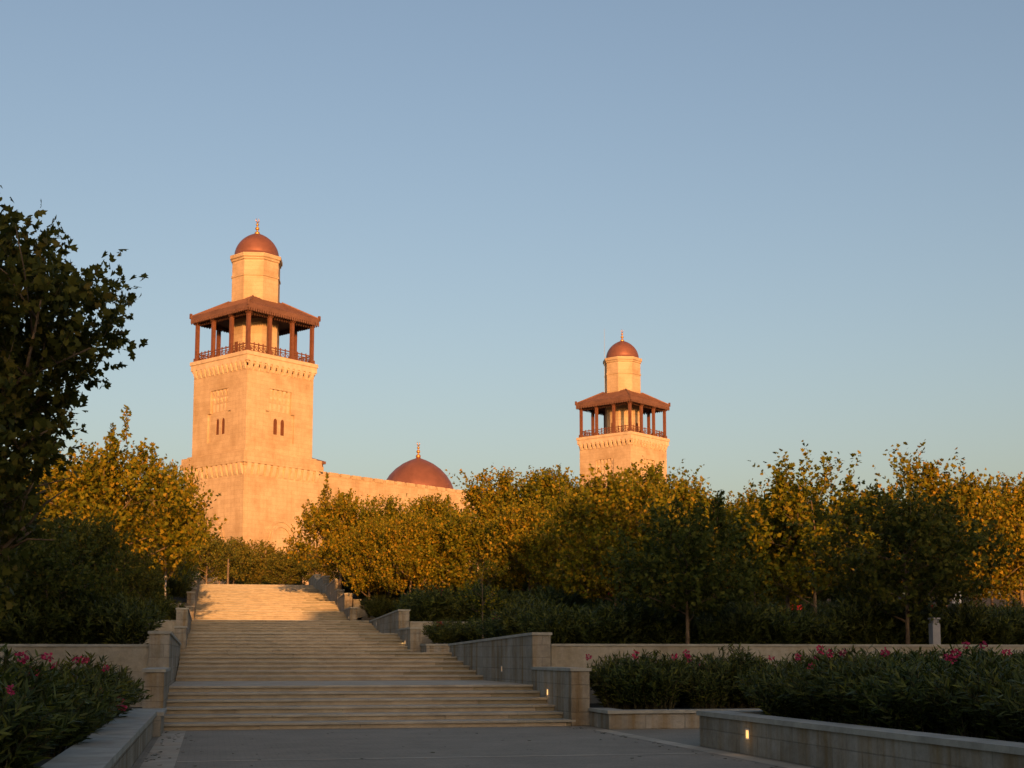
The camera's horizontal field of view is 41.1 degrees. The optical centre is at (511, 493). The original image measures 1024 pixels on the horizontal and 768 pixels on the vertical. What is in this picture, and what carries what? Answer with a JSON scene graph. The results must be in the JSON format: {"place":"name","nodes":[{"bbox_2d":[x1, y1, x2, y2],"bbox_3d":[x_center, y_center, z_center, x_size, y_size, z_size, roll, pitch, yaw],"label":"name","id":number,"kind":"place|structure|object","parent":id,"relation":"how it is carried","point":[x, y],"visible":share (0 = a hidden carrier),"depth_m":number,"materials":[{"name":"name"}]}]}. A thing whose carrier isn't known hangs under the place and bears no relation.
{"place":"outdoors","nodes":[
{"label":"outdoors","id":0,"kind":"place"},
{"bbox_2d":[33,729,96,766],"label":"flowerbed soil","id":1,"kind":"structure","parent":0,"point":[44,761],"depth_m":16.22,"materials":[{"name":"brown soil"}]},
{"bbox_2d":[0,667,81,767],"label":"oleander bush","id":2,"kind":"object","parent":1,"relation":"on","point":[22,732],"visible":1,"depth_m":12.16,"materials":[{"name":"green plant"}]},
{"bbox_2d":[0,643,95,766],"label":"oleander bush","id":3,"kind":"object","parent":1,"relation":"on","point":[64,708],"visible":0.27,"depth_m":14.39,"materials":[{"name":"green plant"}]},
{"bbox_2d":[0,185,147,619],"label":"plane tree","id":4,"kind":"object","parent":1,"relation":"on","point":[57,351],"visible":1,"depth_m":20.74,"materials":[{"name":"green plant"}]},
{"bbox_2d":[15,658,133,731],"bbox_3d":[-6.492,2.964,19.602,2.100,1.224,1.884,4,-8,-27],"label":"oleander bush","id":5,"kind":"object","parent":1,"relation":"on","point":[88,681],"visible":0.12,"depth_m":19.66,"materials":[{"name":"green plant"}]},
{"bbox_2d":[29,669,122,756],"bbox_3d":[-5.883,2.721,17.158,1.946,1.129,1.965,3,-7,-22],"label":"oleander bush","id":6,"kind":"object","parent":1,"relation":"on","point":[94,717],"visible":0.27,"depth_m":17.05,"materials":[{"name":"green plant"}]},
{"bbox_2d":[42,650,141,726],"bbox_3d":[-6.874,3.188,21.946,1.865,1.330,1.878,2,-7,-13],"label":"oleander bush","id":7,"kind":"object","parent":1,"relation":"on","point":[87,661],"visible":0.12,"depth_m":21.98,"materials":[{"name":"green plant"}]},
{"bbox_2d":[65,663,152,724],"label":"oleander bush","id":8,"kind":"object","parent":1,"relation":"on","point":[136,695],"visible":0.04,"depth_m":24.39,"materials":[{"name":"green plant"}]},
{"bbox_2d":[119,595,186,714],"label":"hillside","id":9,"kind":"structure","parent":0,"point":[183,600],"depth_m":90.69,"materials":[{"name":"soil"}]},
{"bbox_2d":[0,479,94,600],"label":"plane tree","id":10,"kind":"object","parent":9,"relation":"on","point":[31,515],"visible":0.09,"depth_m":38.94,"materials":[{"name":"green plant"}]},
{"bbox_2d":[0,517,128,643],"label":"plane tree","id":11,"kind":"object","parent":9,"relation":"on","point":[57,570],"visible":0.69,"depth_m":34.58,"materials":[{"name":"green plant"}]},
{"bbox_2d":[0,644,148,706],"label":"retaining wall","id":12,"kind":"structure","parent":9,"relation":"on","point":[135,657],"depth_m":33.01,"materials":[{"name":"stone"}]},
{"bbox_2d":[0,591,170,643],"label":"hedge","id":13,"kind":"object","parent":9,"relation":"on","point":[114,622],"visible":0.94,"depth_m":34.82,"materials":[{"name":"green plant"}]},
{"bbox_2d":[36,505,153,610],"bbox_3d":[-13.043,2.610,41.081,3.814,4.723,3.944,-6,-9,43],"label":"plane tree","id":14,"kind":"object","parent":9,"relation":"on","point":[103,535],"visible":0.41,"depth_m":40.83,"materials":[{"name":"green plant"}]},
{"bbox_2d":[38,589,185,619],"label":"hedge","id":15,"kind":"object","parent":9,"relation":"on","point":[166,602],"visible":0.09,"depth_m":60.29,"materials":[{"name":"green plant"}]},
{"bbox_2d":[11,405,226,582],"bbox_3d":[-18.456,1.246,62.057,10.266,10.236,10.269,4,-8,-28],"label":"plane tree","id":16,"kind":"object","parent":9,"relation":"on","point":[105,492],"visible":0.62,"depth_m":60.88,"materials":[{"name":"green plant"}]},
{"bbox_2d":[40,558,200,597],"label":"hedge","id":17,"kind":"object","parent":9,"relation":"on","point":[182,586],"visible":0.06,"depth_m":86.00,"materials":[{"name":"green plant"}]},
{"bbox_2d":[92,537,172,620],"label":"plane tree","id":18,"kind":"object","parent":9,"relation":"on","point":[151,581],"visible":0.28,"depth_m":48.05,"materials":[{"name":"green plant"}]},
{"bbox_2d":[139,620,175,642],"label":"retaining wall","id":19,"kind":"structure","parent":9,"relation":"on","point":[167,625],"depth_m":58.34,"materials":[{"name":"stone"}]},
{"bbox_2d":[124,459,215,596],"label":"plane tree","id":20,"kind":"object","parent":9,"relation":"on","point":[170,567],"visible":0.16,"depth_m":77.50,"materials":[{"name":"green plant"}]},
{"bbox_2d":[197,665,465,721],"bbox_3d":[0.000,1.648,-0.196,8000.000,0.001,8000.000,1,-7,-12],"label":"ground","id":21,"kind":"structure","parent":0,"point":[339,680],"depth_m":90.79,"materials":[{"name":"beige stone"}]},
{"bbox_2d":[141,631,180,707],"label":"parapet wall","id":22,"kind":"structure","parent":21,"relation":"on","point":[159,674],"depth_m":33.08,"materials":[{"name":"stone"}]},
{"bbox_2d":[448,632,591,725],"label":"parapet wall","id":23,"kind":"structure","parent":21,"relation":"on","point":[524,658],"depth_m":35.21,"materials":[{"name":"stone"}]},
{"bbox_2d":[588,708,760,729],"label":"planter wall","id":24,"kind":"structure","parent":21,"relation":"on","point":[610,718],"depth_m":29.95,"materials":[{"name":"stone"}]},
{"bbox_2d":[131,726,815,767],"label":"plaza pavement","id":25,"kind":"structure","parent":0,"point":[275,746],"depth_m":23.37,"materials":[{"name":"grey stone"}]},
{"bbox_2d":[41,708,166,767],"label":"planter wall","id":26,"kind":"structure","parent":25,"relation":"on","point":[121,742],"depth_m":18.41,"materials":[{"name":"stone"}]},
{"bbox_2d":[164,584,575,730],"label":"staircase","id":27,"kind":"structure","parent":25,"relation":"on","point":[312,642],"depth_m":40.42,"materials":[{"name":"stone"}]},
{"bbox_2d":[174,608,191,651],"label":"parapet wall","id":28,"kind":"structure","parent":27,"relation":"on","point":[182,627],"depth_m":58.27,"materials":[{"name":"stone"}]},
{"bbox_2d":[186,592,196,619],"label":"parapet wall","id":29,"kind":"structure","parent":27,"relation":"on","point":[191,601],"depth_m":82.94,"materials":[{"name":"stone"}]},
{"bbox_2d":[316,576,329,594],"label":"parapet wall","id":30,"kind":"structure","parent":27,"relation":"on","point":[322,582],"depth_m":101.99,"materials":[{"name":"stone"}]},
{"bbox_2d":[325,579,344,606],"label":"parapet wall","id":31,"kind":"structure","parent":27,"relation":"on","point":[334,592],"depth_m":92.26,"materials":[{"name":"stone"}]},
{"bbox_2d":[337,593,357,620],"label":"parapet wall","id":32,"kind":"structure","parent":27,"relation":"on","point":[345,606],"depth_m":84.97,"materials":[{"name":"stone"}]},
{"bbox_2d":[369,609,421,651],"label":"parapet wall","id":33,"kind":"structure","parent":27,"relation":"on","point":[396,621],"depth_m":60.35,"materials":[{"name":"stone"}]},
{"bbox_2d":[145,728,777,767],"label":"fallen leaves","id":34,"kind":"object","parent":25,"relation":"on","point":[403,746],"visible":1,"depth_m":23.98,"materials":[{"name":"brown plant"}]},
{"bbox_2d":[140,730,809,767],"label":"paving band","id":35,"kind":"object","parent":25,"relation":"on","point":[170,750],"visible":0.98,"depth_m":22.13,"materials":[{"name":"stone"}]},
{"bbox_2d":[696,710,1023,767],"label":"planter wall","id":36,"kind":"structure","parent":25,"relation":"on","point":[816,744],"depth_m":18.81,"materials":[{"name":"stone"}]},
{"bbox_2d":[828,720,1021,742],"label":"flowerbed soil","id":37,"kind":"structure","parent":36,"relation":"in","point":[939,731],"depth_m":20.23,"materials":[{"name":"brown soil"}]},
{"bbox_2d":[733,653,822,719],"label":"oleander bush","id":38,"kind":"object","parent":37,"relation":"on","point":[765,685],"visible":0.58,"depth_m":23.31,"materials":[{"name":"green plant"}]},
{"bbox_2d":[765,649,821,677],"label":"oleander bush","id":39,"kind":"object","parent":37,"relation":"on","point":[803,658],"visible":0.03,"depth_m":31.98,"materials":[{"name":"green plant"}]},
{"bbox_2d":[776,645,883,724],"bbox_3d":[5.457,3.144,22.281,2.309,1.319,2.317,-2,-7,14],"label":"oleander bush","id":40,"kind":"object","parent":37,"relation":"on","point":[799,691],"visible":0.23,"depth_m":22.10,"materials":[{"name":"green plant"}]},
{"bbox_2d":[803,644,912,726],"bbox_3d":[5.500,3.055,21.691,1.974,1.356,2.017,-6,-9,41],"label":"oleander bush","id":41,"kind":"object","parent":37,"relation":"on","point":[836,711],"visible":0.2,"depth_m":21.50,"materials":[{"name":"green plant"}]},
{"bbox_2d":[822,651,952,727],"bbox_3d":[5.590,2.996,20.608,1.933,1.218,2.156,3,-7,-21],"label":"oleander bush","id":42,"kind":"object","parent":37,"relation":"on","point":[860,714],"visible":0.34,"depth_m":20.49,"materials":[{"name":"green plant"}]},
{"bbox_2d":[873,647,926,664],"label":"oleander bush","id":43,"kind":"object","parent":37,"relation":"on","point":[895,654],"depth_m":23.73,"materials":[{"name":"green plant"}]},
{"bbox_2d":[845,648,975,734],"bbox_3d":[5.829,2.846,19.492,2.139,1.252,2.117,-1,-7,5],"label":"oleander bush","id":44,"kind":"object","parent":37,"relation":"on","point":[899,707],"visible":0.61,"depth_m":19.15,"materials":[{"name":"green plant"}]},
{"bbox_2d":[874,646,955,671],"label":"oleander bush","id":45,"kind":"object","parent":37,"relation":"on","point":[900,656],"visible":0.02,"depth_m":22.70,"materials":[{"name":"green plant"}]},
{"bbox_2d":[900,641,987,670],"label":"oleander bush","id":46,"kind":"object","parent":37,"relation":"on","point":[964,643],"visible":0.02,"depth_m":23.66,"materials":[{"name":"green plant"}]},
{"bbox_2d":[915,649,1023,740],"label":"oleander bush","id":47,"kind":"object","parent":37,"relation":"on","point":[960,723],"visible":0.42,"depth_m":18.25,"materials":[{"name":"green plant"}]},
{"bbox_2d":[926,643,1012,714],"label":"oleander bush","id":48,"kind":"object","parent":37,"relation":"on","point":[973,653],"visible":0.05,"depth_m":20.59,"materials":[{"name":"green plant"}]},
{"bbox_2d":[950,658,1023,742],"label":"oleander bush","id":49,"kind":"object","parent":37,"relation":"on","point":[998,732],"visible":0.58,"depth_m":17.39,"materials":[{"name":"green plant"}]},
{"bbox_2d":[974,667,1023,738],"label":"oleander bush","id":50,"kind":"object","parent":37,"relation":"on","point":[1012,701],"visible":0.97,"depth_m":16.58,"materials":[{"name":"green plant"}]},
{"bbox_2d":[0,0,1023,594],"label":"sky","id":51,"kind":"structure","parent":0,"point":[801,220],"materials":[{"name":"blue"}]},
{"bbox_2d":[349,592,1019,709],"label":"hillside","id":52,"kind":"structure","parent":0,"point":[594,705],"depth_m":94.94,"materials":[{"name":"soil"}]},
{"bbox_2d":[125,442,482,580],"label":"mosque hall","id":53,"kind":"structure","parent":52,"relation":"on","point":[414,478],"depth_m":182.18,"materials":[{"name":"stone"}]},
{"bbox_2d":[293,544,336,582],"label":"evergreen tree","id":54,"kind":"object","parent":52,"relation":"on","point":[315,568],"visible":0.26,"depth_m":134.60,"materials":[{"name":"green plant"}]},
{"bbox_2d":[278,472,393,589],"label":"plane tree","id":55,"kind":"object","parent":52,"relation":"on","point":[342,515],"visible":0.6,"depth_m":90.95,"materials":[{"name":"green plant"}]},
{"bbox_2d":[328,517,400,617],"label":"plane tree","id":56,"kind":"object","parent":52,"relation":"on","point":[368,536],"visible":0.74,"depth_m":83.32,"materials":[{"name":"green plant"}]},
{"bbox_2d":[352,599,377,620],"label":"retaining wall","id":57,"kind":"structure","parent":52,"relation":"on","point":[361,613],"depth_m":85.22,"materials":[{"name":"stone"}]},
{"bbox_2d":[346,493,420,599],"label":"plane tree","id":58,"kind":"object","parent":52,"relation":"on","point":[390,510],"visible":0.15,"depth_m":87.92,"materials":[{"name":"green plant"}]},
{"bbox_2d":[368,511,454,594],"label":"plane tree","id":59,"kind":"object","parent":52,"relation":"on","point":[394,537],"visible":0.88,"depth_m":79.77,"materials":[{"name":"green plant"}]},
{"bbox_2d":[420,644,448,651],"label":"planter wall","id":60,"kind":"structure","parent":52,"relation":"on","point":[434,647],"depth_m":55.11,"materials":[{"name":"stone"}]},
{"bbox_2d":[409,621,466,643],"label":"retaining wall","id":61,"kind":"structure","parent":52,"relation":"on","point":[425,639],"depth_m":60.66,"materials":[{"name":"stone"}]},
{"bbox_2d":[400,493,483,569],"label":"plane tree","id":62,"kind":"object","parent":52,"relation":"on","point":[438,509],"visible":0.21,"depth_m":92.06,"materials":[{"name":"green plant"}]},
{"bbox_2d":[421,613,494,643],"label":"hedge","id":63,"kind":"object","parent":52,"relation":"on","point":[444,632],"visible":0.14,"depth_m":56.48,"materials":[{"name":"green plant"}]},
{"bbox_2d":[396,495,525,593],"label":"plane tree","id":64,"kind":"object","parent":52,"relation":"on","point":[457,538],"visible":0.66,"depth_m":80.15,"materials":[{"name":"green plant"}]},
{"bbox_2d":[447,536,513,638],"bbox_3d":[-1.109,3.860,50.226,2.235,4.544,2.572,-3,-8,26],"label":"sapling","id":65,"kind":"object","parent":52,"relation":"on","point":[480,565],"visible":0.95,"depth_m":50.24,"materials":[{"name":"green plant"}]},
{"bbox_2d":[445,463,538,553],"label":"plane tree","id":66,"kind":"object","parent":52,"relation":"on","point":[504,480],"visible":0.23,"depth_m":97.20,"materials":[{"name":"green plant"}]},
{"bbox_2d":[476,607,521,637],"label":"hedge","id":67,"kind":"object","parent":52,"relation":"on","point":[489,629],"visible":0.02,"depth_m":44.84,"materials":[{"name":"green plant"}]},
{"bbox_2d":[477,498,561,593],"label":"plane tree","id":68,"kind":"object","parent":52,"relation":"on","point":[504,526],"visible":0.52,"depth_m":77.14,"materials":[{"name":"green plant"}]},
{"bbox_2d":[392,576,662,621],"bbox_3d":[1.079,5.334,66.532,14.086,2.220,8.683,1,-7,-12],"label":"hedge","id":69,"kind":"object","parent":52,"relation":"on","point":[438,604],"visible":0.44,"depth_m":62.64,"materials":[{"name":"green plant"}]},
{"bbox_2d":[477,464,585,527],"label":"plane tree","id":70,"kind":"object","parent":52,"relation":"on","point":[544,482],"visible":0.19,"depth_m":93.62,"materials":[{"name":"green plant"}]},
{"bbox_2d":[511,509,610,592],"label":"plane tree","id":71,"kind":"object","parent":52,"relation":"on","point":[546,558],"visible":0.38,"depth_m":73.56,"materials":[{"name":"green plant"}]},
{"bbox_2d":[520,469,612,591],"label":"plane tree","id":72,"kind":"object","parent":52,"relation":"on","point":[564,489],"visible":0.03,"depth_m":87.24,"materials":[{"name":"green plant"}]},
{"bbox_2d":[329,565,850,602],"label":"hedge","id":73,"kind":"object","parent":52,"relation":"on","point":[820,596],"visible":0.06,"depth_m":90.83,"materials":[{"name":"green plant"}]},
{"bbox_2d":[359,593,851,617],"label":"hedge","id":74,"kind":"object","parent":52,"relation":"on","point":[379,606],"visible":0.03,"depth_m":81.82,"materials":[{"name":"green plant"}]},
{"bbox_2d":[585,650,643,708],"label":"oleander bush","id":75,"kind":"object","parent":52,"relation":"on","point":[603,694],"visible":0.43,"depth_m":31.72,"materials":[{"name":"green plant"}]},
{"bbox_2d":[529,466,707,605],"bbox_3d":[4.356,2.921,60.438,8.028,8.376,8.259,1,-7,-12],"label":"plane tree","id":76,"kind":"object","parent":52,"relation":"on","point":[595,513],"visible":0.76,"depth_m":59.24,"materials":[{"name":"green plant"}]},
{"bbox_2d":[575,331,670,487],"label":"minaret","id":77,"kind":"object","parent":52,"relation":"on","point":[622,404],"visible":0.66,"depth_m":226.96,"materials":[{"name":"stone"}]},
{"bbox_2d":[596,648,678,709],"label":"oleander bush","id":78,"kind":"object","parent":52,"relation":"on","point":[635,698],"visible":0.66,"depth_m":31.24,"materials":[{"name":"green plant"}]},
{"bbox_2d":[588,455,709,544],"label":"plane tree","id":79,"kind":"object","parent":52,"relation":"on","point":[649,473],"visible":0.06,"depth_m":85.41,"materials":[{"name":"green plant"}]},
{"bbox_2d":[622,650,694,708],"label":"oleander bush","id":80,"kind":"object","parent":52,"relation":"on","point":[671,691],"visible":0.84,"depth_m":31.03,"materials":[{"name":"green plant"}]},
{"bbox_2d":[648,649,691,706],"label":"oleander bush","id":81,"kind":"object","parent":52,"relation":"on","point":[681,700],"visible":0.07,"depth_m":32.82,"materials":[{"name":"green plant"}]},
{"bbox_2d":[622,475,740,583],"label":"plane tree","id":82,"kind":"object","parent":52,"relation":"on","point":[687,495],"visible":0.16,"depth_m":78.91,"materials":[{"name":"green plant"}]},
{"bbox_2d":[595,490,776,643],"bbox_3d":[4.974,2.399,39.270,5.244,4.873,4.817,-2,-7,20],"label":"plane tree","id":83,"kind":"object","parent":52,"relation":"on","point":[687,548],"visible":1,"depth_m":38.47,"materials":[{"name":"green plant"}]},
{"bbox_2d":[675,655,742,708],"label":"oleander bush","id":84,"kind":"object","parent":52,"relation":"on","point":[702,690],"visible":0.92,"depth_m":31.25,"materials":[{"name":"green plant"}]},
{"bbox_2d":[691,642,774,708],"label":"oleander bush","id":85,"kind":"object","parent":52,"relation":"on","point":[734,660],"visible":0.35,"depth_m":31.71,"materials":[{"name":"green plant"}]},
{"bbox_2d":[706,486,774,607],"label":"plane tree","id":86,"kind":"object","parent":52,"relation":"on","point":[748,496],"visible":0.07,"depth_m":66.98,"materials":[{"name":"green plant"}]},
{"bbox_2d":[719,658,785,708],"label":"oleander bush","id":87,"kind":"object","parent":52,"relation":"on","point":[746,698],"visible":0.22,"depth_m":31.46,"materials":[{"name":"green plant"}]},
{"bbox_2d":[490,587,1023,644],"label":"hedge","id":88,"kind":"object","parent":52,"relation":"on","point":[738,623],"visible":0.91,"depth_m":40.69,"materials":[{"name":"green plant"}]},
{"bbox_2d":[716,476,854,610],"bbox_3d":[12.198,3.137,60.827,6.033,8.008,6.660,2,-7,-20],"label":"plane tree","id":89,"kind":"object","parent":52,"relation":"on","point":[774,548],"visible":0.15,"depth_m":60.95,"materials":[{"name":"green plant"}]},
{"bbox_2d":[551,644,1023,702],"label":"retaining wall","id":90,"kind":"structure","parent":52,"relation":"on","point":[569,655],"depth_m":36.31,"materials":[{"name":"stone"}]},
{"bbox_2d":[731,440,895,612],"bbox_3d":[12.629,2.462,57.376,6.526,9.300,6.731,3,-8,-27],"label":"plane tree","id":91,"kind":"object","parent":52,"relation":"on","point":[780,510],"visible":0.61,"depth_m":56.55,"materials":[{"name":"green plant"}]},
{"bbox_2d":[669,600,1016,614],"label":"hedge","id":92,"kind":"object","parent":52,"relation":"on","point":[758,604],"visible":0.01,"depth_m":70.34,"materials":[{"name":"green plant"}]},
{"bbox_2d":[823,496,898,601],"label":"plane tree","id":93,"kind":"object","parent":52,"relation":"on","point":[834,585],"visible":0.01,"depth_m":73.26,"materials":[{"name":"green plant"}]},
{"bbox_2d":[782,466,1023,643],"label":"plane tree","id":94,"kind":"object","parent":52,"relation":"on","point":[911,531],"visible":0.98,"depth_m":40.33,"materials":[{"name":"green plant"}]},
{"bbox_2d":[855,439,996,585],"bbox_3d":[17.866,2.413,61.407,6.704,9.727,6.500,5,-8,-34],"label":"plane tree","id":95,"kind":"object","parent":52,"relation":"on","point":[930,476],"visible":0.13,"depth_m":60.65,"materials":[{"name":"green plant"}]},
{"bbox_2d":[928,618,940,643],"bbox_3d":[12.309,4.103,39.766,0.260,0.950,0.260,1,-7,-12],"label":"bollard","id":96,"kind":"object","parent":52,"relation":"on","point":[934,634],"visible":0.7,"depth_m":39.67,"materials":[{"name":"grey stone"}]},
{"bbox_2d":[912,465,1023,607],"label":"plane tree","id":97,"kind":"object","parent":52,"relation":"on","point":[985,499],"visible":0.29,"depth_m":62.98,"materials":[{"name":"green plant"}]},
{"bbox_2d":[976,471,1023,606],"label":"plane tree","id":98,"kind":"object","parent":52,"relation":"on","point":[1005,485],"visible":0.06,"depth_m":70.38,"materials":[{"name":"green plant"}]},
{"bbox_2d":[997,571,1023,605],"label":"plane tree","id":99,"kind":"object","parent":52,"relation":"on","point":[1016,596],"visible":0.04,"depth_m":88.42,"materials":[{"name":"green plant"}]},
{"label":"hilltop","id":100,"kind":"structure","parent":0,"visible":0},
{"bbox_2d":[177,530,243,583],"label":"evergreen tree","id":101,"kind":"object","parent":100,"relation":"on","point":[219,552],"visible":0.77,"depth_m":132.42,"materials":[{"name":"green plant"}]},
{"bbox_2d":[216,536,258,583],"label":"evergreen tree","id":102,"kind":"object","parent":100,"relation":"on","point":[243,553],"visible":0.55,"depth_m":138.99,"materials":[{"name":"green plant"}]},
{"bbox_2d":[180,219,323,584],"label":"minaret","id":103,"kind":"object","parent":100,"relation":"on","point":[252,422],"visible":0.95,"depth_m":166.04,"materials":[{"name":"stone"}]},
{"bbox_2d":[239,539,285,584],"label":"evergreen tree","id":104,"kind":"object","parent":100,"relation":"on","point":[267,550],"visible":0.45,"depth_m":146.33,"materials":[{"name":"green plant"}]},
{"bbox_2d":[255,550,306,584],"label":"evergreen tree","id":105,"kind":"object","parent":100,"relation":"on","point":[288,574],"visible":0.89,"depth_m":135.72,"materials":[{"name":"green plant"}]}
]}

